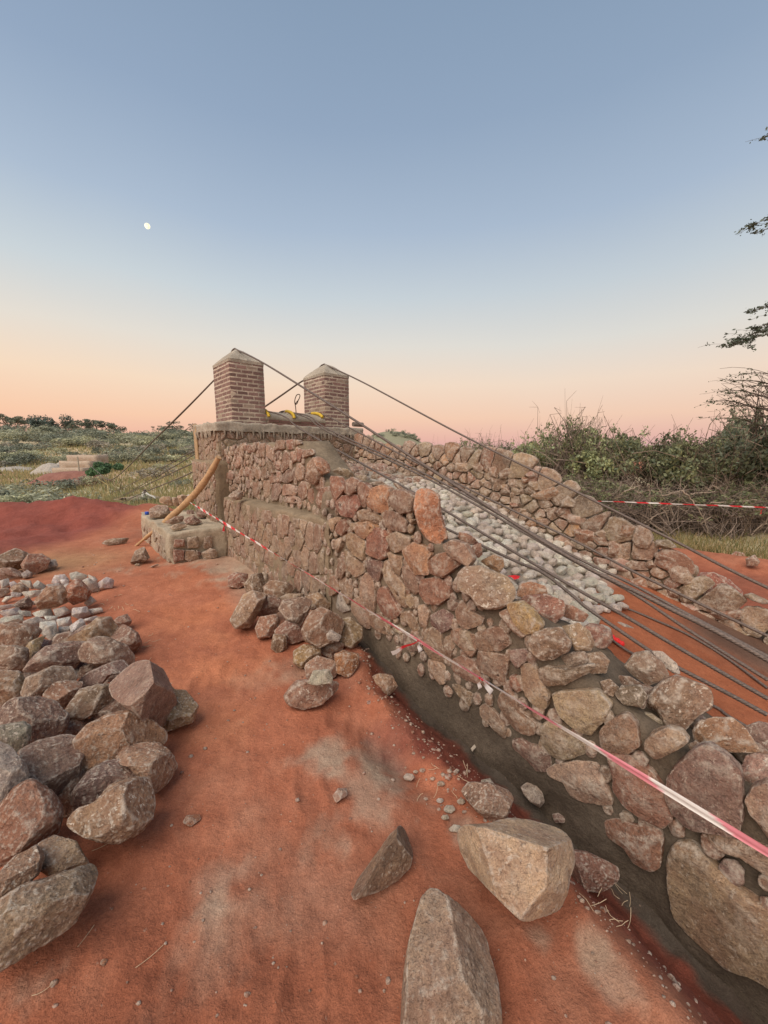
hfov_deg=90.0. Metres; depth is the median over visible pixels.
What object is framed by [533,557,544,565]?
rubble stone
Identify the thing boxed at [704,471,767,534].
bush
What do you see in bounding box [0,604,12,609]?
broken stone
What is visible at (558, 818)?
rock
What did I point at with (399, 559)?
stone wall
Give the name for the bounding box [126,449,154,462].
shrub
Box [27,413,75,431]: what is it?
tree
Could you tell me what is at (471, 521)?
rubble stone
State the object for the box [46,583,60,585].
broken stone
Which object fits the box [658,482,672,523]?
dead branch
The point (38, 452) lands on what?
shrub
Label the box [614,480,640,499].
dead branch
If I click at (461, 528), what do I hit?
rubble stone
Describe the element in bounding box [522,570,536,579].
rubble stone
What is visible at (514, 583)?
rubble stone
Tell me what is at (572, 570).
rubble stone
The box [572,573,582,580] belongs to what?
rubble stone
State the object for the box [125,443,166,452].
shrub
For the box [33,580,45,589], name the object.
broken stone
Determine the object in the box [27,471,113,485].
earth bank
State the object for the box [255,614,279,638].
rock
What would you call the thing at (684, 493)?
dead branch
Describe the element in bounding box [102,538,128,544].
rock
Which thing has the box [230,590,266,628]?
rock
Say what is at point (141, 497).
shrub
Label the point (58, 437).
shrub
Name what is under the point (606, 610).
rubble stone
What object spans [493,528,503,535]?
rubble stone
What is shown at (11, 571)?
rock
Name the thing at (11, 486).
shrub
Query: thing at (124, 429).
tree
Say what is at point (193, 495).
wooden pole
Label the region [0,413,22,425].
tree
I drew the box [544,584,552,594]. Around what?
rubble stone
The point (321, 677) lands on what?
stone flake
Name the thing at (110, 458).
shrub
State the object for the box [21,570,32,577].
rock
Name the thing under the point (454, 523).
rubble stone
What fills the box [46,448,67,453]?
shrub
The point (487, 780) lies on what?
rock
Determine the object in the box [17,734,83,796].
rock
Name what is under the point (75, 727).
rock
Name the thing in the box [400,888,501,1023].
boulder
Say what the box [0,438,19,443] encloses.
shrub
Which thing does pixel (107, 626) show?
rock
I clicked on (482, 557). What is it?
rubble stone
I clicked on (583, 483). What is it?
bush
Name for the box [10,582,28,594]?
rock
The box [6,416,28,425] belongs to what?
tree
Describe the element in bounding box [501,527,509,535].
rubble stone
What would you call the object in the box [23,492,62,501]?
shrub
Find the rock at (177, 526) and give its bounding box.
[170,524,186,529]
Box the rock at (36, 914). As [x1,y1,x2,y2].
[0,863,97,972]
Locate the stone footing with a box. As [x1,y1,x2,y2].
[52,454,108,472]
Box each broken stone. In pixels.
[0,578,9,587]
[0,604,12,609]
[0,607,20,616]
[0,614,23,621]
[1,596,13,602]
[11,592,21,596]
[18,610,31,615]
[20,580,32,588]
[22,590,40,597]
[23,616,45,626]
[32,609,52,616]
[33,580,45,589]
[39,620,57,639]
[44,616,57,620]
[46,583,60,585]
[51,574,68,582]
[53,606,70,616]
[56,617,71,626]
[58,626,69,632]
[60,579,68,585]
[69,572,87,579]
[69,618,85,631]
[72,606,90,618]
[82,578,99,592]
[83,616,97,623]
[84,596,96,605]
[89,608,102,614]
[98,577,113,588]
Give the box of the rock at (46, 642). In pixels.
[40,639,52,649]
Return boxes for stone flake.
[307,669,332,685]
[326,630,341,641]
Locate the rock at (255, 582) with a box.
[243,573,264,591]
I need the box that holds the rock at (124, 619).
[114,614,131,626]
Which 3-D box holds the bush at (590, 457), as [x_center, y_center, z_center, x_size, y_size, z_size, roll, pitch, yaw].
[5.432,-0.929,9.695,3.145,2.883,2.617,-5,10,-28]
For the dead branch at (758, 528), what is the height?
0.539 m
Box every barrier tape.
[190,502,767,856]
[600,501,767,513]
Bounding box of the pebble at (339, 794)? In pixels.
[333,788,346,802]
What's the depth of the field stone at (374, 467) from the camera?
6.31 m
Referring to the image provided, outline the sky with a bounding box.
[0,0,767,450]
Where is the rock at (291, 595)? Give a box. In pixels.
[280,593,303,599]
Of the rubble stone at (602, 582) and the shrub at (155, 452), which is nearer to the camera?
the rubble stone at (602, 582)
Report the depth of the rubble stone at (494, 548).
3.82 m
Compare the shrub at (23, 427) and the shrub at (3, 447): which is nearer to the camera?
the shrub at (3, 447)
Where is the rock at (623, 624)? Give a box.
[617,622,632,627]
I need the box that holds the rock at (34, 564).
[20,553,50,574]
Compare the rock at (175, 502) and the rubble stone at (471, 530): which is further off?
the rock at (175, 502)
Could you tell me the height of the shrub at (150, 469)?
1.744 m
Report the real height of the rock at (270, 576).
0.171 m
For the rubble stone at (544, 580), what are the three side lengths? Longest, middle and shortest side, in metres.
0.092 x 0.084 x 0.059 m
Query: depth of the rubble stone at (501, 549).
3.90 m
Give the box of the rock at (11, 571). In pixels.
[0,567,22,577]
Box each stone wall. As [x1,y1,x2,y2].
[223,439,767,1023]
[353,433,767,644]
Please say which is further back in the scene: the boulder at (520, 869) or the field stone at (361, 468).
the field stone at (361, 468)
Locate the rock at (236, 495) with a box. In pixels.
[228,490,242,500]
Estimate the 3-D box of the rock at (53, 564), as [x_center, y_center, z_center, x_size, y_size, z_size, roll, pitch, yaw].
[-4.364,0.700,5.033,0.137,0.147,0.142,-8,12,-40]
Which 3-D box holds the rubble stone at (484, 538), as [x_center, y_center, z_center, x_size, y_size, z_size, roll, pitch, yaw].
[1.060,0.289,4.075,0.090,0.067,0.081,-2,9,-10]
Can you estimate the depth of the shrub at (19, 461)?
61.62 m
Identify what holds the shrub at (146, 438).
on the ground at (240, 799)
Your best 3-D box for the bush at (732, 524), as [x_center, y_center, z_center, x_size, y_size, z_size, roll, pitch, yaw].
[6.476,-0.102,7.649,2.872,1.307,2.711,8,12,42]
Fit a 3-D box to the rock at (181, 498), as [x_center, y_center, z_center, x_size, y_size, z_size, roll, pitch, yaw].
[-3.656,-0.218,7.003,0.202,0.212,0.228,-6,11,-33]
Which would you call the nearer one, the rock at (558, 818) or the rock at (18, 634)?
the rock at (558, 818)
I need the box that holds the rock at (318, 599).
[305,592,329,609]
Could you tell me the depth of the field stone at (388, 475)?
5.76 m
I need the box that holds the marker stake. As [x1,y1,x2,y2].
[141,489,155,501]
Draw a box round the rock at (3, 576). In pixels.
[0,574,15,579]
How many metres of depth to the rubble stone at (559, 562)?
3.95 m
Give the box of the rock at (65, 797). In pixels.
[58,769,86,817]
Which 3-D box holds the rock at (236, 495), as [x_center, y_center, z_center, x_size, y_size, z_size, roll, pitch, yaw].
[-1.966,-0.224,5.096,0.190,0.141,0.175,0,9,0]
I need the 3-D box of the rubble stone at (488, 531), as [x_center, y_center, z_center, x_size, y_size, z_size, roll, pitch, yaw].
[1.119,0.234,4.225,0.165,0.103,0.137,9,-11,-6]
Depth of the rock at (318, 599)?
3.63 m
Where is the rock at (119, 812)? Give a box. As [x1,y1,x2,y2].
[67,776,155,844]
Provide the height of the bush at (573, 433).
3.447 m
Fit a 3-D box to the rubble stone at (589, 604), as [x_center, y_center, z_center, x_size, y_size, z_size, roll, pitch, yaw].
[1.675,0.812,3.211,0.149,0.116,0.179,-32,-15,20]
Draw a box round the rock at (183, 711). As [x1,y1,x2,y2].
[163,686,198,731]
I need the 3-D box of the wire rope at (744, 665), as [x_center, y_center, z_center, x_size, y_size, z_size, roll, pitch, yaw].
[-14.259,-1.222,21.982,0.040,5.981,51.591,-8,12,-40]
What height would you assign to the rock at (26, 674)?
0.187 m
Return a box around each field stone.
[351,465,364,470]
[351,467,358,472]
[359,470,368,475]
[365,465,376,471]
[371,473,379,479]
[377,466,385,471]
[377,473,393,479]
[384,467,393,473]
[387,466,396,472]
[398,479,408,483]
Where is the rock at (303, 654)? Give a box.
[293,644,320,668]
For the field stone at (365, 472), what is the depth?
5.95 m
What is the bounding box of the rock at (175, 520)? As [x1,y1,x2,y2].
[165,516,183,524]
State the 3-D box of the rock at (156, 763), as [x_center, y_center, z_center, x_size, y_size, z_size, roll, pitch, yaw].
[-1.137,1.216,1.831,0.254,0.204,0.197,2,9,15]
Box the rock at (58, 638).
[52,631,73,644]
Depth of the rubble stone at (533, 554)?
4.01 m
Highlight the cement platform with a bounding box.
[141,510,227,563]
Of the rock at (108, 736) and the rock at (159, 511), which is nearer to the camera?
the rock at (108, 736)
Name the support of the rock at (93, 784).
on the ground at (240, 799)
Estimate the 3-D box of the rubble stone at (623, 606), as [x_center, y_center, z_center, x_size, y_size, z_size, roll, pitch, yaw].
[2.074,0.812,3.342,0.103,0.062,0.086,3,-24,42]
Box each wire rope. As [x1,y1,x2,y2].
[89,348,767,662]
[112,413,767,636]
[116,410,767,680]
[119,363,767,588]
[121,411,767,700]
[284,412,767,656]
[446,527,767,715]
[612,640,632,653]
[615,603,767,688]
[658,682,745,727]
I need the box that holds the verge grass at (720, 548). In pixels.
[651,526,767,558]
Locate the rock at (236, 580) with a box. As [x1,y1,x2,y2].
[227,572,247,588]
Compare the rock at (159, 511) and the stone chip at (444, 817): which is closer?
the stone chip at (444, 817)
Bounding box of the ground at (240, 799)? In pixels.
[0,431,767,1023]
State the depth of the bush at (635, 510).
7.59 m
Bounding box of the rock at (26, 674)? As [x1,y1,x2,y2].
[22,672,36,677]
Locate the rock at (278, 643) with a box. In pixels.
[271,634,286,652]
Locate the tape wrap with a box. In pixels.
[613,635,624,645]
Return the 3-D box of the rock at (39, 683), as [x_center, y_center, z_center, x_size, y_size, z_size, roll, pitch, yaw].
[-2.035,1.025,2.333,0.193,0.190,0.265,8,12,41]
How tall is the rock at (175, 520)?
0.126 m
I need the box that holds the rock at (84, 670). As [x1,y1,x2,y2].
[78,664,101,676]
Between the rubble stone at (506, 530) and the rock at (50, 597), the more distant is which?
the rubble stone at (506, 530)
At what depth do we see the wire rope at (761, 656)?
2.72 m
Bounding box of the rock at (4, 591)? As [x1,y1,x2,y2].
[0,588,9,597]
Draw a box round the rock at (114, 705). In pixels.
[90,699,126,720]
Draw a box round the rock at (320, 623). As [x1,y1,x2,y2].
[301,606,344,648]
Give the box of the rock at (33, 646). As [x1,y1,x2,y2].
[26,635,45,658]
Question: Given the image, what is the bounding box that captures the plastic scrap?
[510,575,519,578]
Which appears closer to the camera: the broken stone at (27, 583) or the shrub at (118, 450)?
the broken stone at (27, 583)
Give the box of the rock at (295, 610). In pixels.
[278,597,311,626]
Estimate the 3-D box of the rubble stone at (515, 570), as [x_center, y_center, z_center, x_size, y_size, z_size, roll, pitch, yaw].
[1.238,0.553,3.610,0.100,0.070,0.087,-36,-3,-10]
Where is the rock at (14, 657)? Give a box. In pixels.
[0,645,29,671]
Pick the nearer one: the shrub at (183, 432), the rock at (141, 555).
the rock at (141, 555)
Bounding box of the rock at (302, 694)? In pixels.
[283,679,338,709]
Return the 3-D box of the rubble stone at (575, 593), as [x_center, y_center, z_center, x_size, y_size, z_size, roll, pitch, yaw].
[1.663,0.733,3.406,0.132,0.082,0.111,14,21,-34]
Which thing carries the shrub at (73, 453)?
on the ground at (240, 799)
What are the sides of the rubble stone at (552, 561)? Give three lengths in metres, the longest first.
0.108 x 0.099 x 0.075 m
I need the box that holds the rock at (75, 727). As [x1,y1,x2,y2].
[63,718,91,735]
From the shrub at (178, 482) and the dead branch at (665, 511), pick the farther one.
the shrub at (178, 482)
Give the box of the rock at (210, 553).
[201,548,216,558]
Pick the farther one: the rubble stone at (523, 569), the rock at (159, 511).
the rock at (159, 511)
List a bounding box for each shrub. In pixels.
[0,423,33,431]
[0,427,22,431]
[0,429,34,440]
[0,435,19,440]
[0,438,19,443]
[0,445,20,451]
[0,451,26,462]
[0,452,50,463]
[0,456,23,467]
[0,461,15,466]
[0,483,35,494]
[0,486,66,502]
[0,492,40,502]
[3,429,60,440]
[5,455,31,464]
[16,442,56,450]
[17,434,56,442]
[17,478,76,491]
[21,450,54,459]
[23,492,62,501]
[24,489,101,502]
[30,424,61,430]
[30,426,53,432]
[33,441,61,449]
[35,425,62,433]
[39,432,71,438]
[40,427,75,433]
[45,435,80,443]
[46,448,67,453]
[46,451,87,461]
[48,456,66,463]
[49,437,80,446]
[59,476,86,488]
[61,429,93,435]
[62,451,91,455]
[72,437,98,445]
[74,428,96,433]
[79,475,107,484]
[84,440,112,448]
[85,461,123,491]
[90,446,111,453]
[91,429,123,438]
[93,433,108,439]
[97,454,114,462]
[101,448,130,454]
[102,438,119,444]
[106,432,137,443]
[108,451,128,461]
[109,448,139,456]
[109,453,133,462]
[121,436,143,443]
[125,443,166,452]
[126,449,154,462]
[127,446,161,455]
[127,494,149,502]
[128,464,178,478]
[131,437,151,445]
[141,436,158,440]
[144,454,171,461]
[146,429,172,440]
[150,440,178,448]
[151,464,168,468]
[156,441,176,447]
[159,448,177,455]
[161,454,186,461]
[165,429,180,435]
[167,449,194,454]
[169,479,190,486]
[174,437,189,443]
[177,443,189,449]
[178,430,192,438]
[178,447,194,455]
[179,438,193,447]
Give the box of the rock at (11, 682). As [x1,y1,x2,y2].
[0,670,24,707]
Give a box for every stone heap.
[1,466,33,471]
[30,462,59,474]
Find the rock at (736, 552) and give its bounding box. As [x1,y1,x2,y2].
[731,551,744,555]
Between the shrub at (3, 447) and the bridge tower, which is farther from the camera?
the shrub at (3, 447)
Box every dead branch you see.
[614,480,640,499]
[615,486,643,509]
[641,484,678,523]
[644,484,694,524]
[645,477,700,520]
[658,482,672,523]
[679,488,707,532]
[690,478,715,499]
[695,504,729,528]
[703,477,727,497]
[710,484,763,502]
[714,499,759,535]
[751,515,767,536]
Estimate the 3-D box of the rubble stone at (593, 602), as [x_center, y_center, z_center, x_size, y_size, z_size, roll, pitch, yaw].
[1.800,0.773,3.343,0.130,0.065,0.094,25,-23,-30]
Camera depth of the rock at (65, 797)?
1.68 m
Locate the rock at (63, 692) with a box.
[42,680,82,709]
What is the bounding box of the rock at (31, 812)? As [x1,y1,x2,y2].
[0,778,63,866]
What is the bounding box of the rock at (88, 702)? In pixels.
[65,683,113,720]
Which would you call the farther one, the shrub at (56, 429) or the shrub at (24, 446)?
the shrub at (56, 429)
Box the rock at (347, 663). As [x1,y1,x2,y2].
[334,650,358,677]
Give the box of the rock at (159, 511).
[149,505,170,518]
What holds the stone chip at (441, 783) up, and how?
on the ground at (240, 799)
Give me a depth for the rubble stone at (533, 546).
4.10 m
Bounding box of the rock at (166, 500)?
[159,496,172,505]
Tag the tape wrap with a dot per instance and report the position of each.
(620, 642)
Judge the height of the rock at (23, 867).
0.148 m
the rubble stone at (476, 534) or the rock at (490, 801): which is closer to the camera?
the rock at (490, 801)
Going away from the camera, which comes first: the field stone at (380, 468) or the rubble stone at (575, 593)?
the rubble stone at (575, 593)
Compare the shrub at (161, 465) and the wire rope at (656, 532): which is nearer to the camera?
the wire rope at (656, 532)
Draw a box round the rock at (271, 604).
[258,595,281,616]
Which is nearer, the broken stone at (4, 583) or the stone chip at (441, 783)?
the stone chip at (441, 783)
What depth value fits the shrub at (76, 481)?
39.23 m
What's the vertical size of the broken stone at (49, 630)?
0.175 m
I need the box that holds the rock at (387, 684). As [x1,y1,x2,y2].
[372,673,397,695]
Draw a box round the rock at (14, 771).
[0,741,29,803]
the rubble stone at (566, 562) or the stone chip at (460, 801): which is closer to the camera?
the stone chip at (460, 801)
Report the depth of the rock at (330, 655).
2.95 m
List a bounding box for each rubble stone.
[445,506,453,511]
[446,524,456,531]
[447,515,453,521]
[447,531,457,539]
[449,520,457,526]
[453,512,463,520]
[456,526,467,531]
[465,517,476,526]
[467,526,477,532]
[472,532,479,537]
[477,555,486,563]
[478,521,488,526]
[479,536,487,541]
[480,529,491,536]
[482,542,489,551]
[482,552,490,556]
[484,526,494,533]
[487,545,499,554]
[489,523,500,528]
[491,534,502,541]
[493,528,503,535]
[497,546,506,554]
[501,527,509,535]
[501,539,512,544]
[504,534,512,539]
[504,559,509,567]
[505,544,516,553]
[506,553,519,559]
[508,559,518,567]
[510,578,518,589]
[511,534,517,541]
[511,567,520,574]
[517,537,526,543]
[518,549,529,555]
[519,566,526,572]
[520,541,526,548]
[520,558,531,568]
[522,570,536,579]
[526,543,539,552]
[530,550,541,557]
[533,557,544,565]
[536,542,546,550]
[537,551,551,560]
[537,578,547,583]
[543,548,554,556]
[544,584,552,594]
[545,567,556,578]
[547,558,556,565]
[551,585,563,592]
[553,553,564,558]
[553,590,563,597]
[555,559,562,565]
[555,566,567,574]
[559,593,574,604]
[561,558,571,566]
[561,576,573,583]
[565,589,578,596]
[566,564,577,575]
[569,601,587,613]
[569,620,584,625]
[571,579,584,588]
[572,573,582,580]
[576,566,586,573]
[578,593,586,600]
[581,577,597,587]
[582,601,594,611]
[584,572,600,579]
[584,597,597,604]
[585,587,596,593]
[586,611,600,623]
[590,593,605,601]
[593,605,602,613]
[595,580,607,588]
[597,584,613,595]
[601,605,610,612]
[604,594,614,604]
[609,603,621,611]
[610,594,624,602]
[616,602,628,609]
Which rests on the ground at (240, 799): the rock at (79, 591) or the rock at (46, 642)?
the rock at (79, 591)
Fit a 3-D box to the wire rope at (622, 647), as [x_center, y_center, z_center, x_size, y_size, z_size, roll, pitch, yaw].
[1.764,0.991,2.813,0.080,0.114,0.314,-8,12,-41]
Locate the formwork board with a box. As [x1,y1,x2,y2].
[193,424,198,458]
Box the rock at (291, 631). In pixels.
[274,621,303,644]
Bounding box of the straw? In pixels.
[32,590,630,995]
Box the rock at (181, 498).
[177,494,186,503]
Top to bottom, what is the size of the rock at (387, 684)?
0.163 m
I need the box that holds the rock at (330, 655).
[321,652,333,658]
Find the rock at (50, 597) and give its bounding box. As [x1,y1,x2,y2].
[34,585,68,609]
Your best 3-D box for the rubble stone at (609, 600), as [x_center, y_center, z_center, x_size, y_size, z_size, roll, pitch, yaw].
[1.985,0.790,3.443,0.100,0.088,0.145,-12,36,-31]
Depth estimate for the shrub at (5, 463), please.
59.58 m
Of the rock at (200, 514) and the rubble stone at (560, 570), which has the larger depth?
the rock at (200, 514)
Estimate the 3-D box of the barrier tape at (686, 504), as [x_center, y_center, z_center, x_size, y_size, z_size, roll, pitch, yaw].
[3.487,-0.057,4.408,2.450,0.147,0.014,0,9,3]
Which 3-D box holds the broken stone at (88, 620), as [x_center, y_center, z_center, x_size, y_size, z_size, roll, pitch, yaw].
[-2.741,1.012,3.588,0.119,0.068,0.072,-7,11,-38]
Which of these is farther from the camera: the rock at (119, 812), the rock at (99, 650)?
the rock at (99, 650)
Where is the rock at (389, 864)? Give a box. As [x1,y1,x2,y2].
[351,825,412,899]
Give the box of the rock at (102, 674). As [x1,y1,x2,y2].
[78,659,128,687]
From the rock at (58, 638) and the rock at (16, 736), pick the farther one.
the rock at (58, 638)
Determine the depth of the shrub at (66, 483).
36.87 m
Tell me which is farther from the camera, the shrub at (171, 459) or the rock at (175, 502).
the shrub at (171, 459)
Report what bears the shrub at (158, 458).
on the ground at (240, 799)
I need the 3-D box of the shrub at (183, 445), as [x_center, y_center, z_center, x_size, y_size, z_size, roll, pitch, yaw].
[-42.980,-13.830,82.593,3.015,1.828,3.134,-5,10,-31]
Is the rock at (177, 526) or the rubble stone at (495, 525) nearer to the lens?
the rubble stone at (495, 525)
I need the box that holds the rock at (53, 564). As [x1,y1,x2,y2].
[45,559,57,570]
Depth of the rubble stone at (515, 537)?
4.29 m
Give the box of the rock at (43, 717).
[0,696,69,744]
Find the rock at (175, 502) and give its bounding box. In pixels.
[172,497,179,506]
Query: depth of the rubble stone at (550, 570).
3.70 m
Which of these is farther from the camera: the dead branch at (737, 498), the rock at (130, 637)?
the dead branch at (737, 498)
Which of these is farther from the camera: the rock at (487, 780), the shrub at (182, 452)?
the shrub at (182, 452)
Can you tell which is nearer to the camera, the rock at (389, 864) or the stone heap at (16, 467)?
the rock at (389, 864)
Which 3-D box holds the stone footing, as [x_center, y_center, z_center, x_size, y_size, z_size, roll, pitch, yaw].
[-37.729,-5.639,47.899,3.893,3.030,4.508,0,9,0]
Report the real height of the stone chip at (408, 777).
0.035 m
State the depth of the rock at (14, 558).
4.83 m
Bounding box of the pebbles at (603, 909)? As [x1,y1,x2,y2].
[15,553,706,1023]
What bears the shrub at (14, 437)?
on the ground at (240, 799)
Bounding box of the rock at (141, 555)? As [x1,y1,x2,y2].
[130,547,149,563]
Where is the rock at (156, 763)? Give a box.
[116,742,177,793]
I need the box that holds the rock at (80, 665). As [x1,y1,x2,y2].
[75,662,87,669]
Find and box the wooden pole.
[135,455,221,545]
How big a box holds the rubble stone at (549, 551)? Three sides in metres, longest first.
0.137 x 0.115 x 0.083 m
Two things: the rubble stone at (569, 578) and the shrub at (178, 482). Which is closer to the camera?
the rubble stone at (569, 578)
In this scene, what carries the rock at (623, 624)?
on the ground at (240, 799)
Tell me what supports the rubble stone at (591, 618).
on the ground at (240, 799)
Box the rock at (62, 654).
[23,641,85,672]
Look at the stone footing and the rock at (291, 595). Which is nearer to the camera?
the rock at (291, 595)
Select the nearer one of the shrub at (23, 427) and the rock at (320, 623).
the rock at (320, 623)
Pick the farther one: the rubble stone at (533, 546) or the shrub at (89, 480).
the shrub at (89, 480)
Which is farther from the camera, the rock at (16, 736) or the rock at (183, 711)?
the rock at (183, 711)
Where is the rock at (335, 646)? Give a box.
[321,641,343,652]
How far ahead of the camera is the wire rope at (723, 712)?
2.37 m
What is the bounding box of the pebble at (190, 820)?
[183,814,200,826]
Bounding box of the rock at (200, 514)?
[196,511,204,517]
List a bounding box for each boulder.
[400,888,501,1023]
[457,818,574,921]
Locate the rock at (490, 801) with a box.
[462,781,513,821]
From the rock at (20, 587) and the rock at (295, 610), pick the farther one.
the rock at (20, 587)
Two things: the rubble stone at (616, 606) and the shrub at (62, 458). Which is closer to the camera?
the rubble stone at (616, 606)
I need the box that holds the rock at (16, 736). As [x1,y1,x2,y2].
[0,721,31,751]
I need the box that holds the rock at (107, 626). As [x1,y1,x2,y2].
[62,616,117,641]
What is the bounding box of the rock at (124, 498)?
[114,495,159,500]
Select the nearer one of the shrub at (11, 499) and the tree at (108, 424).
the shrub at (11, 499)
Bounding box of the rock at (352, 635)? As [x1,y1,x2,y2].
[339,617,362,648]
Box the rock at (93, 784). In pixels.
[71,758,136,809]
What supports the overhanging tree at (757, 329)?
on the ground at (240, 799)
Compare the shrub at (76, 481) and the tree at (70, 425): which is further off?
the tree at (70, 425)
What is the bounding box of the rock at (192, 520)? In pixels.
[183,515,201,524]
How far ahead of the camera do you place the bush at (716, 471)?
8.00 m
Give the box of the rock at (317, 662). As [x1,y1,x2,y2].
[304,655,336,678]
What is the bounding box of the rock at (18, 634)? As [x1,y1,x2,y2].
[0,622,41,646]
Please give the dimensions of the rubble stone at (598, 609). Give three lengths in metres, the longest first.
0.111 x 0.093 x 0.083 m
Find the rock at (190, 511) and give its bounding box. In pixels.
[186,510,194,513]
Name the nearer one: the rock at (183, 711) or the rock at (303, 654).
the rock at (183, 711)
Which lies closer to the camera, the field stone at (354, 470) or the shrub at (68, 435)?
the field stone at (354, 470)
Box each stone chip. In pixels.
[403,773,414,780]
[437,781,444,786]
[441,815,448,819]
[444,805,454,812]
[452,824,460,831]
[457,798,464,804]
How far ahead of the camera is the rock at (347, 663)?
2.72 m
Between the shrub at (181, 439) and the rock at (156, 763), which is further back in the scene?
the shrub at (181, 439)
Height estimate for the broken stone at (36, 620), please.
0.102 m
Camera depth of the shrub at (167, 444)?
88.44 m
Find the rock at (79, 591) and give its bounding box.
[65,578,91,604]
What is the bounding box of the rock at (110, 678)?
[103,675,115,683]
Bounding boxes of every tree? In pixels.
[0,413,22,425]
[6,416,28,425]
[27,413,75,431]
[30,414,58,427]
[67,423,78,429]
[71,419,90,427]
[83,419,93,428]
[89,420,102,428]
[95,420,117,430]
[108,423,126,432]
[165,421,192,430]
[694,127,767,443]
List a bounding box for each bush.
[434,427,518,450]
[484,438,534,452]
[498,423,568,477]
[500,391,642,483]
[543,422,654,501]
[557,463,669,517]
[583,471,721,538]
[596,413,730,515]
[607,419,767,520]
[628,475,767,540]
[698,402,767,490]
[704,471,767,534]
[708,416,767,532]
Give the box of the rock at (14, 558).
[0,548,28,569]
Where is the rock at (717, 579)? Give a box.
[698,572,742,594]
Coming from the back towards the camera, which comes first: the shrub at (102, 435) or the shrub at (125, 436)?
the shrub at (102, 435)
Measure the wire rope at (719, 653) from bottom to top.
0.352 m
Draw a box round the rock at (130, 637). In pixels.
[111,625,141,652]
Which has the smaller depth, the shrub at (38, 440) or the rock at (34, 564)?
the rock at (34, 564)
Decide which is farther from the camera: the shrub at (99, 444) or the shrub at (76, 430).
the shrub at (76, 430)
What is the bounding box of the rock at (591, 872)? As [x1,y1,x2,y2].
[571,849,619,892]
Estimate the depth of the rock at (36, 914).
1.16 m
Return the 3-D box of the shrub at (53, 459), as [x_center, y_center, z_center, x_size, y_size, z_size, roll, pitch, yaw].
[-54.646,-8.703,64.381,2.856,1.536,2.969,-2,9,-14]
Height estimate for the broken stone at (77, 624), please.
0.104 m
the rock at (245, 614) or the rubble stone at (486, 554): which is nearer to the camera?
the rock at (245, 614)
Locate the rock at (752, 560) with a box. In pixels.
[745,555,759,565]
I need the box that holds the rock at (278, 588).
[263,580,294,598]
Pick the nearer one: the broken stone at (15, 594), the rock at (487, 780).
the rock at (487, 780)
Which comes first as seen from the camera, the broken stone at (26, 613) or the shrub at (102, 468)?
the broken stone at (26, 613)
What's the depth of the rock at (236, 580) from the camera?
4.44 m
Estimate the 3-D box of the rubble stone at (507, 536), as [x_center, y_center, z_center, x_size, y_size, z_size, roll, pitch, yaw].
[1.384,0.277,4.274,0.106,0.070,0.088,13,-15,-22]
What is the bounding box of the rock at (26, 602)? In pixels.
[12,596,33,609]
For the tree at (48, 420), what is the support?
on the ground at (240, 799)
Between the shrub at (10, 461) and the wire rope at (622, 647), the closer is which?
the wire rope at (622, 647)
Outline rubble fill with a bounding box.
[371,476,616,574]
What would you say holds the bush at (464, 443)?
on the ground at (240, 799)
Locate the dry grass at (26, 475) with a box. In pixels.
[0,442,195,510]
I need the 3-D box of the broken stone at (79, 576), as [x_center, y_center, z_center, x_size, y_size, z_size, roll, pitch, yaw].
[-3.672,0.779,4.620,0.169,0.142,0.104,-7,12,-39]
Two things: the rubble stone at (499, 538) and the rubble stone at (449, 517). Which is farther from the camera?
the rubble stone at (449, 517)
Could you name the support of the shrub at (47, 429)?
on the ground at (240, 799)
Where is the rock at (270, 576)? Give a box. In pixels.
[267,571,272,580]
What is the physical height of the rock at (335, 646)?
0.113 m
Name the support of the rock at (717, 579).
on the ground at (240, 799)
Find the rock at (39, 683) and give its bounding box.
[20,665,77,696]
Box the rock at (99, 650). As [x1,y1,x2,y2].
[78,636,134,664]
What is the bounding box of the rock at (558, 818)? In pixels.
[552,813,564,822]
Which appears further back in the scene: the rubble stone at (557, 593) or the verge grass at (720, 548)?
the verge grass at (720, 548)
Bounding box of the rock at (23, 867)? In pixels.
[0,845,44,897]
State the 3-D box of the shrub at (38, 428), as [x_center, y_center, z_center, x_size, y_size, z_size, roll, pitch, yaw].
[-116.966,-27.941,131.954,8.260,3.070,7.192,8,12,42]
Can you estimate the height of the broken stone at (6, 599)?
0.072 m
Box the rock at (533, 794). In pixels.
[521,782,544,807]
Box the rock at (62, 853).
[37,835,88,876]
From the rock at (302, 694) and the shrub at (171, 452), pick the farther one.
the shrub at (171, 452)
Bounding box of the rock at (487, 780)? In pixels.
[481,778,493,783]
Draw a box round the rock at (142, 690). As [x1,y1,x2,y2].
[109,660,177,726]
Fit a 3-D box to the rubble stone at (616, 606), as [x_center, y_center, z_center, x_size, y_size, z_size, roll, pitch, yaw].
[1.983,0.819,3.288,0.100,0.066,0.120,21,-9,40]
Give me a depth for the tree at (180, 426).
148.63 m
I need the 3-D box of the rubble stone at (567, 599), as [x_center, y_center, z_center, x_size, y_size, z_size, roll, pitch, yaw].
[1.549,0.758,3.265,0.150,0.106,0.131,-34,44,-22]
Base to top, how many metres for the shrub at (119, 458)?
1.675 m
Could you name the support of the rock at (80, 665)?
on the ground at (240, 799)
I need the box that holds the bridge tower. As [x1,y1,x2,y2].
[192,350,363,524]
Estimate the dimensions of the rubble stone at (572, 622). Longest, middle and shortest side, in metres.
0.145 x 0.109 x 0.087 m
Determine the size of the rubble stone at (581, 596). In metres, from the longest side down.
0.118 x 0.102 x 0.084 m
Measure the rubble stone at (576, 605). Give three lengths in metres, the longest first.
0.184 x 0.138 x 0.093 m
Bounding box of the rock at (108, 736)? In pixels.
[72,710,167,770]
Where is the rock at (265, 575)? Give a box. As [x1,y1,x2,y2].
[262,572,267,583]
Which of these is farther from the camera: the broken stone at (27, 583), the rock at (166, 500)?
the rock at (166, 500)
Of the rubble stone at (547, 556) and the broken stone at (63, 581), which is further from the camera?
the broken stone at (63, 581)

